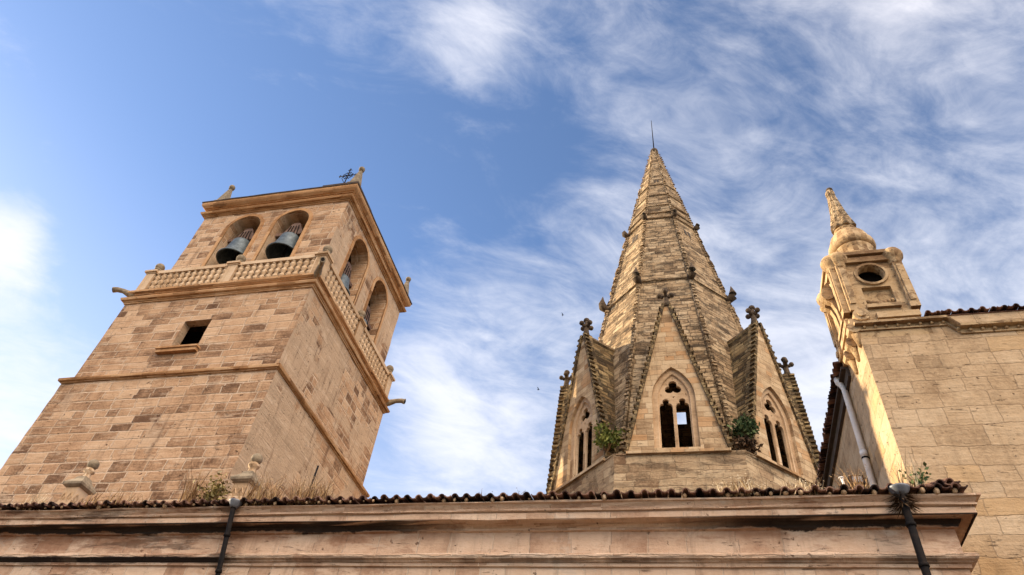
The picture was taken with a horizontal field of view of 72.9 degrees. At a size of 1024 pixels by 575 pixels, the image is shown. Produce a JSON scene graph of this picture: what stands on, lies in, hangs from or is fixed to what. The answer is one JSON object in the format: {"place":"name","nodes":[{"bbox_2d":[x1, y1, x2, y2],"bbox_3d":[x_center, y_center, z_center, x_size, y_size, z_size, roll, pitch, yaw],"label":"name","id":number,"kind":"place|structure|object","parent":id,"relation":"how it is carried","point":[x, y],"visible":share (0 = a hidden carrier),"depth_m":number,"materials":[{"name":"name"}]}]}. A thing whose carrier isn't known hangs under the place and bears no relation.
{"place":"outdoors","nodes":[
{"label":"outdoors","id":0,"kind":"place"},
{"bbox_2d":[0,167,411,504],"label":"bell tower","id":1,"kind":"structure","parent":0,"point":[199,357],"depth_m":25.93,"materials":[{"name":"stone"}]},
{"bbox_2d":[216,228,254,263],"bbox_3d":[-12.258,-1.861,31.453,1.511,2.248,1.511,23,-47,-14],"label":"church bell","id":2,"kind":"object","parent":1,"relation":"hanging from","point":[233,249],"visible":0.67,"depth_m":31.06,"materials":[{"name":"grey metal"}]},
{"bbox_2d":[265,223,302,258],"bbox_3d":[-9.887,-2.070,30.917,1.511,2.248,1.511,23,-47,-14],"label":"church bell","id":3,"kind":"object","parent":1,"relation":"hanging from","point":[283,245],"visible":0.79,"depth_m":30.59,"materials":[{"name":"grey metal"}]},
{"bbox_2d":[341,262,351,295],"bbox_3d":[-7.648,-0.387,31.176,1.566,1.977,1.195,36,-52,-24],"label":"church bell","id":4,"kind":"object","parent":1,"relation":"hanging from","point":[346,278],"visible":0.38,"depth_m":31.12,"materials":[{"name":"grey metal"}]},
{"bbox_2d":[364,305,370,329],"bbox_3d":[-7.090,1.540,32.892,0.835,1.672,1.731,-22,-53,27],"label":"church bell","id":5,"kind":"object","parent":1,"relation":"hanging from","point":[367,319],"visible":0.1,"depth_m":33.24,"materials":[{"name":"metal"}]},
{"bbox_2d":[308,465,318,495],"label":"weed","id":6,"kind":"object","parent":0,"point":[315,473],"visible":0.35,"depth_m":13.66,"materials":[{"name":"plant"}]},
{"bbox_2d":[0,0,1023,499],"label":"sky","id":7,"kind":"structure","parent":0,"point":[503,147],"materials":[{"name":"blue"}]},
{"bbox_2d":[545,121,818,498],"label":"church spire","id":8,"kind":"structure","parent":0,"point":[674,337],"depth_m":27.52,"materials":[{"name":"brown stone"}]},
{"bbox_2d":[589,420,627,452],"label":"spire shrub","id":9,"kind":"object","parent":8,"relation":"on","point":[604,438],"visible":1,"depth_m":24.61,"materials":[{"name":"green plant"}]},
{"bbox_2d":[726,412,759,439],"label":"spire shrub","id":10,"kind":"object","parent":8,"relation":"on","point":[742,428],"visible":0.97,"depth_m":23.68,"materials":[{"name":"green plant"}]},
{"bbox_2d":[732,435,763,453],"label":"dead shrub","id":11,"kind":"object","parent":8,"relation":"hanging from","point":[747,444],"visible":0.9,"depth_m":23.17,"materials":[{"name":"brown plant"}]},
{"label":"ground","id":12,"kind":"structure","parent":0,"visible":0},
{"bbox_2d":[0,453,980,574],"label":"church front","id":13,"kind":"structure","parent":12,"relation":"on","point":[894,529],"depth_m":11.04,"materials":[{"name":"stone"}]},
{"bbox_2d":[17,486,49,509],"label":"dry weed","id":14,"kind":"object","parent":13,"relation":"on","point":[43,500],"visible":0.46,"depth_m":13.59,"materials":[{"name":"plant"}]},
{"bbox_2d":[77,488,156,508],"bbox_3d":[-7.380,4.042,13.108,1.615,0.380,0.965,-22,-53,27],"label":"dry weed","id":15,"kind":"object","parent":13,"relation":"on","point":[95,500],"visible":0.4,"depth_m":12.90,"materials":[{"name":"beige plant"}]},
{"bbox_2d":[175,462,218,507],"bbox_3d":[-5.927,3.726,13.023,0.817,0.990,0.811,3,-46,5],"label":"dry weed","id":16,"kind":"object","parent":13,"relation":"on","point":[188,495],"visible":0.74,"depth_m":12.85,"materials":[{"name":"beige plant"}]},
{"bbox_2d":[193,470,232,505],"bbox_3d":[-5.550,3.776,12.813,0.726,0.811,0.580,-5,-47,13],"label":"round bush","id":17,"kind":"object","parent":13,"relation":"on","point":[217,491],"visible":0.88,"depth_m":12.76,"materials":[{"name":"green plant"}]},
{"bbox_2d":[236,473,290,505],"bbox_3d":[-4.535,3.689,12.604,1.157,0.721,0.734,-5,-47,13],"label":"dry weed","id":18,"kind":"object","parent":13,"relation":"on","point":[261,492],"visible":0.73,"depth_m":12.46,"materials":[{"name":"beige plant"}]},
{"bbox_2d":[287,469,342,504],"bbox_3d":[-3.507,3.611,12.373,1.064,0.707,0.733,-5,-47,13],"label":"dry weed","id":19,"kind":"object","parent":13,"relation":"on","point":[313,494],"visible":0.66,"depth_m":12.21,"materials":[{"name":"beige plant"}]},
{"bbox_2d":[712,473,771,496],"bbox_3d":[3.537,3.081,10.676,0.894,0.433,0.613,-5,-47,13],"label":"dry weed","id":20,"kind":"object","parent":13,"relation":"on","point":[734,488],"visible":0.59,"depth_m":10.54,"materials":[{"name":"plant"}]},
{"bbox_2d":[781,471,824,495],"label":"dry weed","id":21,"kind":"object","parent":13,"relation":"on","point":[805,489],"visible":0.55,"depth_m":10.39,"materials":[{"name":"plant"}]},
{"bbox_2d":[830,463,871,494],"bbox_3d":[5.095,2.888,10.362,0.613,0.565,0.582,-5,-47,13],"label":"dry weed","id":22,"kind":"object","parent":13,"relation":"on","point":[855,483],"visible":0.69,"depth_m":10.30,"materials":[{"name":"beige plant"}]},
{"bbox_2d":[847,475,868,488],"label":"weed","id":23,"kind":"object","parent":13,"relation":"on","point":[863,480],"visible":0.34,"depth_m":10.70,"materials":[{"name":"beige plant"}]},
{"bbox_2d":[884,452,927,493],"bbox_3d":[5.847,2.690,10.250,0.665,0.831,0.639,-5,-47,13],"label":"dry weed","id":24,"kind":"object","parent":13,"relation":"on","point":[907,479],"visible":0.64,"depth_m":10.19,"materials":[{"name":"plant"}]},
{"bbox_2d":[898,462,930,491],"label":"green weed","id":25,"kind":"object","parent":13,"relation":"on","point":[920,481],"visible":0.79,"depth_m":10.13,"materials":[{"name":"green plant"}]},
{"bbox_2d":[815,187,1023,574],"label":"church nave","id":26,"kind":"structure","parent":12,"relation":"on","point":[942,391],"depth_m":13.79,"materials":[{"name":"stone"}]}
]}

